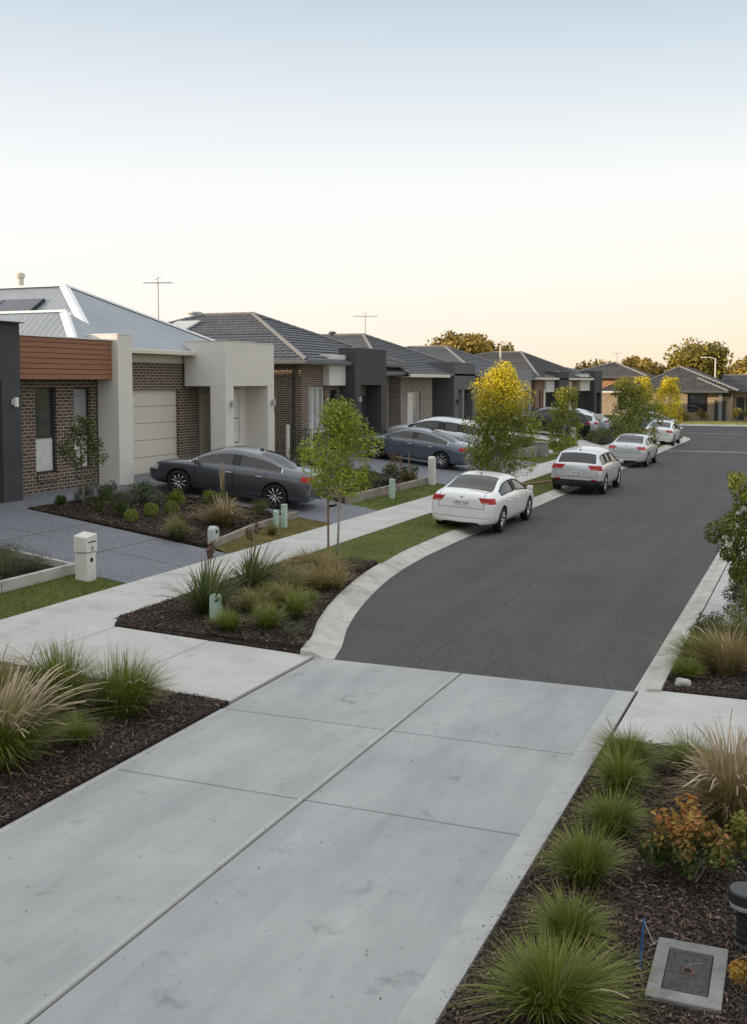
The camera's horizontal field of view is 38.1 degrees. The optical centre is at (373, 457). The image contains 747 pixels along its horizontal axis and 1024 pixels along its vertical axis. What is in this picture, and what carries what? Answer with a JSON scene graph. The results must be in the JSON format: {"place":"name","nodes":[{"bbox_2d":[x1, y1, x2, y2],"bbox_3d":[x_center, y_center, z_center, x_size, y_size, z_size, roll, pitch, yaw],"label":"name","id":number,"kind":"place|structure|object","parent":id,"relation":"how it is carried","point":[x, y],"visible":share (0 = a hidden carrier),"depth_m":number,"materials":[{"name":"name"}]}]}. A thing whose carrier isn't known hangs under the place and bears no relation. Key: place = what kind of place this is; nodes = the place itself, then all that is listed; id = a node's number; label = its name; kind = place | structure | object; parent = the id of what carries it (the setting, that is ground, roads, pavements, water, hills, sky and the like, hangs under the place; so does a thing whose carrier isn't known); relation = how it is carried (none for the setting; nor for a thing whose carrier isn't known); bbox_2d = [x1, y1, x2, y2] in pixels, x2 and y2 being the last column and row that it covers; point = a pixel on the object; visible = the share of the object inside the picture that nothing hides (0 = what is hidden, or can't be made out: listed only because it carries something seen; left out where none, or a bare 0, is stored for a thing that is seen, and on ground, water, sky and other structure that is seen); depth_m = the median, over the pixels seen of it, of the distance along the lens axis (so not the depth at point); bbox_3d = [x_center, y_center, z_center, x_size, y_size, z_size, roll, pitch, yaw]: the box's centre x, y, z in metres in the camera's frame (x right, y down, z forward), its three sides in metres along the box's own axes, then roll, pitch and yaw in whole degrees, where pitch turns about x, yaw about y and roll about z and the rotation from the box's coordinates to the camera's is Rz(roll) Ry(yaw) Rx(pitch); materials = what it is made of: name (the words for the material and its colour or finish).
{"place":"outdoors","nodes":[
{"label":"outdoors","id":0,"kind":"place"},
{"bbox_2d":[0,574,123,619],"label":"lawn","id":1,"kind":"structure","parent":0,"point":[44,597],"depth_m":18.10,"materials":[{"name":"plant"}]},
{"bbox_2d":[73,531,96,581],"bbox_3d":[-5.128,1.815,19.270,0.303,0.973,0.295,2,4,22],"label":"letterbox","id":2,"kind":"object","parent":1,"relation":"on","point":[85,545],"visible":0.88,"depth_m":19.16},
{"bbox_2d":[0,485,226,582],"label":"grey driveway","id":3,"kind":"structure","parent":0,"point":[125,567],"depth_m":22.37,"materials":[{"name":"concrete"}]},
{"bbox_2d":[128,473,376,523],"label":"driveway","id":4,"kind":"structure","parent":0,"point":[316,509],"depth_m":29.68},
{"bbox_2d":[149,445,323,508],"bbox_3d":[-3.738,0.359,29.733,4.664,1.466,2.140,8,7,11],"label":"parked car","id":5,"kind":"object","parent":4,"relation":"on","point":[276,479],"visible":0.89,"depth_m":28.92,"materials":[{"name":"grey paint"}]},
{"bbox_2d":[214,518,329,553],"bbox_3d":[-2.471,1.779,25.276,0.930,0.116,5.190,2,4,22],"label":"lawn strip","id":6,"kind":"object","parent":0,"point":[266,535],"visible":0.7,"depth_m":25.08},
{"bbox_2d":[0,444,609,702],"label":"footpath","id":7,"kind":"structure","parent":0,"point":[230,673],"depth_m":15.62,"materials":[{"name":"concrete"}]},
{"bbox_2d":[0,658,634,1023],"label":"driveway","id":8,"kind":"structure","parent":0,"point":[214,949],"depth_m":8.73,"materials":[{"name":"concrete"}]},
{"bbox_2d":[0,673,634,1023],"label":"driveway border","id":9,"kind":"object","parent":8,"relation":"on","point":[425,1004],"visible":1,"depth_m":8.33,"materials":[{"name":"concrete"}]},
{"bbox_2d":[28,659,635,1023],"bbox_3d":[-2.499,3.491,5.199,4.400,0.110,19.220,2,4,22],"label":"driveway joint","id":10,"kind":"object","parent":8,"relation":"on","point":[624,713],"visible":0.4,"depth_m":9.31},
{"bbox_2d":[27,415,668,583],"bbox_3d":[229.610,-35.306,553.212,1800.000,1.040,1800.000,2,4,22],"label":"ground","id":11,"kind":"structure","parent":0,"point":[613,418],"depth_m":37.38,"materials":[{"name":"soil"}]},
{"bbox_2d":[0,321,23,502],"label":"charcoal house","id":12,"kind":"structure","parent":11,"relation":"on","point":[11,482],"depth_m":25.56,"materials":[{"name":"paint"}]},
{"bbox_2d":[0,555,53,579],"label":"garden bed","id":13,"kind":"object","parent":11,"relation":"on","point":[21,572],"visible":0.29,"depth_m":19.31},
{"bbox_2d":[0,544,33,576],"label":"lavender bush","id":14,"kind":"object","parent":13,"relation":"on","point":[2,563],"visible":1,"depth_m":18.83,"materials":[{"name":"green plant"}]},
{"bbox_2d":[16,550,55,572],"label":"lavender bush","id":15,"kind":"object","parent":13,"relation":"on","point":[36,567],"visible":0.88,"depth_m":19.32,"materials":[{"name":"green plant"}]},
{"bbox_2d":[0,563,74,592],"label":"garden edging","id":16,"kind":"object","parent":11,"relation":"on","point":[21,581],"visible":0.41,"depth_m":18.63,"materials":[{"name":"concrete"}]},
{"bbox_2d":[0,662,228,827],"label":"garden bed","id":17,"kind":"object","parent":11,"relation":"on","point":[60,791],"visible":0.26,"depth_m":10.99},
{"bbox_2d":[0,631,111,710],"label":"grass tuft","id":18,"kind":"object","parent":17,"relation":"on","point":[67,666],"visible":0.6,"depth_m":12.21,"materials":[{"name":"green plant"}]},
{"bbox_2d":[0,641,131,780],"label":"fountain grass","id":19,"kind":"object","parent":17,"relation":"on","point":[16,735],"depth_m":10.50,"materials":[{"name":"beige plant"}]},
{"bbox_2d":[57,643,197,719],"bbox_3d":[-2.800,2.425,12.091,1.632,0.916,1.318,2,4,22],"label":"grass tuft","id":20,"kind":"object","parent":17,"relation":"on","point":[128,691],"visible":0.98,"depth_m":12.00,"materials":[{"name":"green plant"}]},
{"bbox_2d":[0,272,275,494],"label":"cream house","id":21,"kind":"structure","parent":11,"relation":"on","point":[144,392],"depth_m":33.50,"materials":[{"name":"paint"}]},
{"bbox_2d":[35,387,54,473],"bbox_3d":[-8.570,-0.714,27.992,0.074,2.220,0.830,2,4,22],"label":"window","id":22,"kind":"structure","parent":21,"relation":"in","point":[44,405],"depth_m":28.06,"materials":[{"name":"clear glass"}]},
{"bbox_2d":[74,387,88,468],"bbox_3d":[-7.998,-0.811,29.370,0.074,2.220,0.720,2,4,22],"label":"window","id":23,"kind":"structure","parent":21,"relation":"in","point":[80,393],"depth_m":29.42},
{"bbox_2d":[133,389,176,474],"bbox_3d":[-7.440,-0.775,33.308,0.100,2.900,5.000,2,4,22],"label":"garage door","id":24,"kind":"structure","parent":21,"relation":"in","point":[154,411],"depth_m":34.26,"materials":[{"name":"metal"}]},
{"bbox_2d":[199,394,210,454],"bbox_3d":[-5.848,-0.958,37.137,0.149,2.470,1.100,2,4,22],"label":"front door","id":25,"kind":"structure","parent":21,"relation":"in","point":[204,399],"depth_m":37.21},
{"bbox_2d":[28,490,279,547],"bbox_3d":[-4.843,1.395,26.348,4.790,0.675,4.920,2,4,22],"label":"garden bed","id":26,"kind":"object","parent":11,"relation":"on","point":[156,535],"visible":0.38,"depth_m":24.85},
{"bbox_2d":[55,413,108,506],"bbox_3d":[-7.036,0.063,25.816,1.187,2.286,1.193,2,4,22],"label":"garden tree","id":27,"kind":"object","parent":26,"relation":"on","point":[90,449],"visible":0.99,"depth_m":25.70,"materials":[{"name":"green plant"}]},
{"bbox_2d":[108,485,142,505],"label":"shrub","id":28,"kind":"object","parent":26,"relation":"on","point":[122,493],"visible":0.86,"depth_m":26.30,"materials":[{"name":"green plant"}]},
{"bbox_2d":[157,507,200,539],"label":"grass tuft","id":29,"kind":"object","parent":26,"relation":"on","point":[178,530],"visible":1,"depth_m":23.40,"materials":[{"name":"green plant"}]},
{"bbox_2d":[175,489,265,526],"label":"grass tuft","id":30,"kind":"object","parent":26,"relation":"on","point":[222,515],"visible":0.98,"depth_m":25.28,"materials":[{"name":"beige plant"}]},
{"bbox_2d":[114,560,376,653],"bbox_3d":[-1.217,2.406,18.796,3.431,0.213,6.995,2,4,22],"label":"garden bed","id":31,"kind":"object","parent":11,"relation":"on","point":[264,643],"visible":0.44,"depth_m":16.04,"materials":[{"name":"soil"}]},
{"bbox_2d":[151,540,250,615],"bbox_3d":[-2.479,1.857,16.945,1.688,1.198,2.029,2,4,22],"label":"flax plant","id":32,"kind":"object","parent":31,"relation":"on","point":[208,583],"visible":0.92,"depth_m":16.78,"materials":[{"name":"green plant"}]},
{"bbox_2d":[198,601,250,631],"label":"grass tuft","id":33,"kind":"object","parent":31,"relation":"on","point":[227,623],"visible":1,"depth_m":15.77,"materials":[{"name":"green plant"}]},
{"bbox_2d":[223,583,281,611],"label":"grass tuft","id":34,"kind":"object","parent":31,"relation":"on","point":[247,602],"visible":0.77,"depth_m":17.18,"materials":[{"name":"green plant"}]},
{"bbox_2d":[243,596,294,630],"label":"grass tuft","id":35,"kind":"object","parent":31,"relation":"on","point":[267,618],"visible":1,"depth_m":15.87,"materials":[{"name":"green plant"}]},
{"bbox_2d":[223,521,329,592],"bbox_3d":[-1.842,1.714,18.548,1.732,1.262,2.173,2,4,22],"label":"flax plant","id":36,"kind":"object","parent":31,"relation":"on","point":[253,571],"visible":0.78,"depth_m":18.46,"materials":[{"name":"green plant"}]},
{"bbox_2d":[254,575,316,607],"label":"grass tuft","id":37,"kind":"object","parent":31,"relation":"on","point":[283,592],"visible":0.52,"depth_m":17.56,"materials":[{"name":"green plant"}]},
{"bbox_2d":[259,562,320,591],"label":"grass tuft","id":38,"kind":"object","parent":31,"relation":"on","point":[297,580],"visible":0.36,"depth_m":18.59,"materials":[{"name":"green plant"}]},
{"bbox_2d":[280,582,320,619],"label":"grass tuft","id":39,"kind":"object","parent":31,"relation":"on","point":[296,607],"visible":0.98,"depth_m":16.60,"materials":[{"name":"green plant"}]},
{"bbox_2d":[283,544,344,568],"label":"grass tuft","id":40,"kind":"object","parent":31,"relation":"on","point":[317,558],"visible":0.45,"depth_m":20.77,"materials":[{"name":"beige plant"}]},
{"bbox_2d":[294,560,347,591],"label":"grass tuft","id":41,"kind":"object","parent":31,"relation":"on","point":[321,583],"visible":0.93,"depth_m":18.80,"materials":[{"name":"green plant"}]},
{"bbox_2d":[307,559,361,589],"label":"grass tuft","id":42,"kind":"object","parent":31,"relation":"on","point":[334,584],"visible":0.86,"depth_m":19.02,"materials":[{"name":"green plant"}]},
{"bbox_2d":[213,511,297,549],"bbox_3d":[-2.753,1.710,25.533,0.209,0.348,4.855,1,4,17],"label":"garden edging","id":43,"kind":"object","parent":11,"relation":"on","point":[226,538],"visible":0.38,"depth_m":24.73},
{"bbox_2d":[168,311,405,457],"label":"brick house","id":44,"kind":"structure","parent":11,"relation":"on","point":[313,371],"depth_m":44.19,"materials":[{"name":"brown brick"}]},
{"bbox_2d":[308,387,322,428],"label":"window","id":45,"kind":"structure","parent":44,"relation":"in","point":[315,394],"depth_m":42.55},
{"bbox_2d":[286,423,328,460],"bbox_3d":[-2.385,-0.543,39.770,0.100,1.460,3.450,2,4,22],"label":"metal fence","id":46,"kind":"object","parent":11,"relation":"on","point":[288,435],"visible":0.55,"depth_m":38.92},
{"bbox_2d":[345,484,397,504],"bbox_3d":[-0.023,1.139,32.559,0.100,0.390,3.926,2,4,22],"label":"garden edging","id":47,"kind":"object","parent":11,"relation":"on","point":[372,493],"visible":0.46,"depth_m":32.26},
{"bbox_2d":[321,313,482,427],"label":"brick house","id":48,"kind":"structure","parent":11,"relation":"on","point":[422,386],"depth_m":56.01,"materials":[{"name":"brick"}]},
{"bbox_2d":[407,392,418,423],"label":"window","id":49,"kind":"structure","parent":48,"relation":"in","point":[413,397],"depth_m":52.14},
{"bbox_2d":[425,330,514,354],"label":"gum tree","id":50,"kind":"object","parent":11,"relation":"on","point":[474,344],"visible":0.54,"depth_m":124.09,"materials":[{"name":"green plant"}]},
{"bbox_2d":[407,345,534,424],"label":"brick house","id":51,"kind":"structure","parent":11,"relation":"on","point":[450,354],"depth_m":69.35,"materials":[{"name":"grey brick"}]},
{"bbox_2d":[300,436,689,659],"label":"kerb","id":52,"kind":"structure","parent":11,"relation":"on","point":[326,639],"depth_m":20.06,"materials":[{"name":"concrete"}]},
{"bbox_2d":[475,351,593,409],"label":"brick house","id":53,"kind":"structure","parent":11,"relation":"on","point":[549,379],"depth_m":80.14,"materials":[{"name":"grey brick"}]},
{"bbox_2d":[566,367,601,413],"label":"brick house","id":54,"kind":"structure","parent":11,"relation":"on","point":[589,396],"depth_m":90.58,"materials":[{"name":"grey brick"}]},
{"bbox_2d":[438,743,746,1023],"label":"garden bed","id":55,"kind":"object","parent":11,"relation":"on","point":[684,932],"visible":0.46,"depth_m":7.67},
{"bbox_2d":[0,431,746,1023],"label":"bark mulch","id":56,"kind":"object","parent":55,"relation":"on","point":[210,627],"visible":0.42,"depth_m":9.60,"materials":[{"name":"wood"}]},
{"bbox_2d":[42,708,107,748],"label":"grass tuft","id":57,"kind":"object","parent":56,"relation":"on","point":[83,736],"visible":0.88,"depth_m":11.13,"materials":[{"name":"green plant"}]},
{"bbox_2d":[0,498,743,1023],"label":"dry straw","id":58,"kind":"object","parent":56,"relation":"on","point":[534,874],"visible":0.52,"depth_m":9.24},
{"bbox_2d":[724,810,746,861],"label":"shrub","id":59,"kind":"object","parent":56,"relation":"on","point":[738,820],"visible":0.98,"depth_m":8.46,"materials":[{"name":"green plant"}]},
{"bbox_2d":[448,915,679,1023],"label":"grass tuft","id":60,"kind":"object","parent":55,"relation":"on","point":[556,990],"visible":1,"depth_m":6.36,"materials":[{"name":"green plant"}]},
{"bbox_2d":[510,872,624,971],"bbox_3d":[1.280,3.029,7.133,0.918,0.505,0.816,2,4,22],"label":"grass tuft","id":61,"kind":"object","parent":55,"relation":"on","point":[569,914],"visible":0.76,"depth_m":7.19,"materials":[{"name":"green plant"}]},
{"bbox_2d":[513,810,644,889],"bbox_3d":[1.554,2.928,8.130,0.941,0.567,0.861,2,4,22],"label":"grass tuft","id":62,"kind":"object","parent":55,"relation":"on","point":[584,866],"visible":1,"depth_m":8.10,"materials":[{"name":"green plant"}]},
{"bbox_2d":[563,773,653,839],"bbox_3d":[1.976,2.902,8.974,0.915,0.503,0.730,2,4,22],"label":"grass tuft","id":63,"kind":"object","parent":55,"relation":"on","point":[611,812],"visible":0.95,"depth_m":8.95,"materials":[{"name":"green plant"}]},
{"bbox_2d":[565,717,680,779],"bbox_3d":[2.470,2.783,10.536,1.107,0.521,1.118,2,4,22],"label":"grass tuft","id":64,"kind":"object","parent":55,"relation":"on","point":[629,740],"visible":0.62,"depth_m":10.61,"materials":[{"name":"green plant"}]},
{"bbox_2d":[581,738,667,802],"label":"grass tuft","id":65,"kind":"object","parent":55,"relation":"on","point":[620,775],"visible":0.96,"depth_m":9.90,"materials":[{"name":"green plant"}]},
{"bbox_2d":[644,937,728,1013],"bbox_3d":[2.003,3.340,6.889,0.450,0.152,0.750,2,4,21],"label":"drain pit","id":66,"kind":"object","parent":55,"relation":"on","point":[693,985],"visible":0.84,"depth_m":6.84,"materials":[{"name":"concrete"}]},
{"bbox_2d":[636,792,738,883],"bbox_3d":[2.347,2.937,8.213,0.705,0.588,0.711,0,4,0],"label":"nandina shrub","id":67,"kind":"object","parent":55,"relation":"on","point":[687,833],"visible":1,"depth_m":8.11,"materials":[{"name":"orange plant"}]},
{"bbox_2d":[650,723,733,776],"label":"grass tuft","id":68,"kind":"object","parent":55,"relation":"on","point":[677,756],"visible":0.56,"depth_m":10.43,"materials":[{"name":"green plant"}]},
{"bbox_2d":[654,708,746,826],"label":"fountain grass","id":69,"kind":"object","parent":55,"relation":"on","point":[727,791],"depth_m":9.20,"materials":[{"name":"beige plant"}]},
{"bbox_2d":[726,957,746,990],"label":"shrub","id":70,"kind":"object","parent":55,"relation":"on","point":[740,974],"visible":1,"depth_m":6.69,"materials":[{"name":"yellow plant"}]},
{"bbox_2d":[728,881,746,951],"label":"bollard light","id":71,"kind":"object","parent":55,"relation":"on","point":[737,895],"visible":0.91,"depth_m":7.18,"materials":[{"name":"black metal"}]},
{"bbox_2d":[581,351,655,415],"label":"tall house","id":72,"kind":"structure","parent":11,"relation":"on","point":[611,371],"depth_m":104.34,"materials":[{"name":"beige brick"}]},
{"bbox_2d":[621,355,666,379],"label":"gum tree","id":73,"kind":"object","parent":11,"relation":"on","point":[646,365],"visible":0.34,"depth_m":133.58,"materials":[{"name":"green plant"}]},
{"bbox_2d":[652,376,683,424],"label":"street tree","id":74,"kind":"object","parent":11,"relation":"on","point":[668,410],"visible":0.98,"depth_m":83.64,"materials":[{"name":"yellow plant"}]},
{"bbox_2d":[631,366,746,420],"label":"wide house","id":75,"kind":"structure","parent":11,"relation":"on","point":[700,390],"depth_m":100.15,"materials":[{"name":"beige brick"}]},
{"bbox_2d":[687,394,707,412],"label":"window","id":76,"kind":"structure","parent":75,"relation":"in","point":[695,401],"depth_m":100.34,"materials":[{"name":"black glass"}]},
{"bbox_2d":[634,510,746,694],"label":"kerb","id":77,"kind":"structure","parent":11,"relation":"on","point":[654,678],"depth_m":16.74,"materials":[{"name":"concrete"}]},
{"bbox_2d":[663,337,733,379],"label":"gum tree","id":78,"kind":"object","parent":11,"relation":"on","point":[691,355],"visible":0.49,"depth_m":130.56,"materials":[{"name":"green plant"}]},
{"bbox_2d":[663,626,746,699],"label":"garden bed","id":79,"kind":"object","parent":11,"relation":"on","point":[724,695],"visible":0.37,"depth_m":13.41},
{"bbox_2d":[664,649,714,678],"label":"grass tuft","id":80,"kind":"object","parent":79,"relation":"on","point":[686,669],"visible":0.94,"depth_m":13.74,"materials":[{"name":"green plant"}]},
{"bbox_2d":[648,624,746,668],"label":"grass tuft","id":81,"kind":"object","parent":79,"relation":"on","point":[688,646],"visible":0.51,"depth_m":14.33,"materials":[{"name":"green plant"}]},
{"bbox_2d":[656,610,746,676],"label":"grass tuft","id":82,"kind":"object","parent":79,"relation":"on","point":[727,666],"visible":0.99,"depth_m":13.91,"materials":[{"name":"beige plant"}]},
{"bbox_2d":[687,610,725,638],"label":"shrub","id":83,"kind":"object","parent":79,"relation":"on","point":[704,624],"visible":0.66,"depth_m":15.67,"materials":[{"name":"green plant"}]},
{"bbox_2d":[701,599,746,648],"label":"grass tuft","id":84,"kind":"object","parent":79,"relation":"on","point":[732,626],"visible":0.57,"depth_m":15.31,"materials":[{"name":"plant"}]},
{"bbox_2d":[721,579,746,621],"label":"shrub","id":85,"kind":"object","parent":79,"relation":"on","point":[734,595],"visible":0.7,"depth_m":16.82,"materials":[{"name":"green plant"}]},
{"bbox_2d":[0,420,746,618],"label":"lawn grass","id":86,"kind":"structure","parent":0,"point":[26,598],"depth_m":24.69,"materials":[{"name":"green plant"}]},
{"bbox_2d":[0,0,746,371],"label":"sky","id":87,"kind":"structure","parent":0,"point":[564,182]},
{"bbox_2d":[353,483,443,510],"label":"lawn front","id":88,"kind":"structure","parent":0,"point":[398,495],"depth_m":32.91,"materials":[{"name":"plant"}]},
{"bbox_2d":[291,451,540,483],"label":"garden bed","id":89,"kind":"object","parent":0,"point":[448,474],"visible":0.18,"depth_m":41.59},
{"bbox_2d":[356,427,473,468],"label":"parked car","id":90,"kind":"object","parent":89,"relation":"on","point":[424,443],"visible":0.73,"depth_m":41.90,"materials":[{"name":"paint"}]},
{"bbox_2d":[386,416,495,456],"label":"parked car","id":91,"kind":"object","parent":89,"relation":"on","point":[450,426],"visible":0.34,"depth_m":46.20,"materials":[{"name":"silver paint"}]},
{"bbox_2d":[308,473,562,562],"bbox_3d":[6.445,0.900,39.432,1.750,0.042,37.700,2,4,22],"label":"nature strip","id":92,"kind":"object","parent":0,"point":[377,554],"visible":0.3,"depth_m":25.13,"materials":[{"name":"plant"}]},
{"bbox_2d":[296,395,384,556],"bbox_3d":[-0.794,0.388,22.439,1.799,3.406,1.587,3,5,36],"label":"street tree","id":93,"kind":"object","parent":92,"relation":"on","point":[340,421],"visible":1,"depth_m":22.21,"materials":[{"name":"green plant"}]},
{"bbox_2d":[460,360,545,478],"bbox_3d":[3.999,-0.858,33.491,2.582,4.356,2.199,0,4,-1],"label":"street tree","id":94,"kind":"object","parent":92,"relation":"on","point":[499,426],"visible":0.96,"depth_m":33.16,"materials":[{"name":"yellow plant"}]},
{"bbox_2d":[545,385,584,455],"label":"street tree","id":95,"kind":"object","parent":92,"relation":"on","point":[561,399],"visible":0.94,"depth_m":42.17,"materials":[{"name":"green plant"}]},
{"bbox_2d":[334,426,746,692],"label":"road","id":96,"kind":"structure","parent":0,"point":[598,612],"depth_m":20.26,"materials":[{"name":"asphalt"}]},
{"bbox_2d":[432,470,533,531],"bbox_3d":[3.026,1.020,28.876,2.072,1.419,4.515,5,6,22],"label":"parked car","id":97,"kind":"object","parent":96,"relation":"on","point":[496,500],"visible":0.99,"depth_m":27.16,"materials":[{"name":"white paint"}]},
{"bbox_2d":[411,436,744,667],"bbox_3d":[13.848,0.579,46.535,0.020,0.053,69.700,2,4,22],"label":"road seam","id":98,"kind":"object","parent":96,"relation":"on","point":[540,578],"visible":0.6,"depth_m":20.00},
{"bbox_2d":[551,446,622,493],"bbox_3d":[7.637,0.327,38.386,2.140,1.533,4.338,4,5,22],"label":"parked car","id":99,"kind":"object","parent":96,"relation":"on","point":[589,466],"visible":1,"depth_m":36.61,"materials":[{"name":"silver paint"}]},
{"bbox_2d":[608,433,659,466],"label":"parked car","id":100,"kind":"object","parent":96,"relation":"on","point":[631,447],"visible":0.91,"depth_m":48.35,"materials":[{"name":"silver paint"}]},
{"bbox_2d":[644,420,682,445],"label":"parked car","id":101,"kind":"object","parent":96,"relation":"on","point":[669,431],"visible":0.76,"depth_m":64.03,"materials":[{"name":"white paint"}]},
{"bbox_2d":[508,428,608,448],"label":"driveway","id":102,"kind":"structure","parent":0,"point":[581,442],"depth_m":62.12,"materials":[{"name":"concrete"}]},
{"bbox_2d":[509,407,589,436],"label":"parked car","id":103,"kind":"object","parent":102,"relation":"on","point":[543,411],"visible":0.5,"depth_m":63.63,"materials":[{"name":"silver paint"}]},
{"bbox_2d":[603,375,651,440],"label":"street tree","id":104,"kind":"object","parent":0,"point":[625,390],"visible":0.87,"depth_m":57.48,"materials":[{"name":"green plant"}]},
{"bbox_2d":[623,375,665,443],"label":"street tree","id":105,"kind":"object","parent":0,"point":[645,382],"visible":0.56,"depth_m":60.87,"materials":[{"name":"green plant"}]},
{"bbox_2d":[613,530,746,754],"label":"footpath","id":106,"kind":"structure","parent":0,"point":[652,711],"depth_m":12.34,"materials":[{"name":"concrete"}]},
{"bbox_2d":[703,470,746,607],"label":"tree","id":107,"kind":"object","parent":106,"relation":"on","point":[739,570],"visible":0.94,"depth_m":17.26,"materials":[{"name":"green plant"}]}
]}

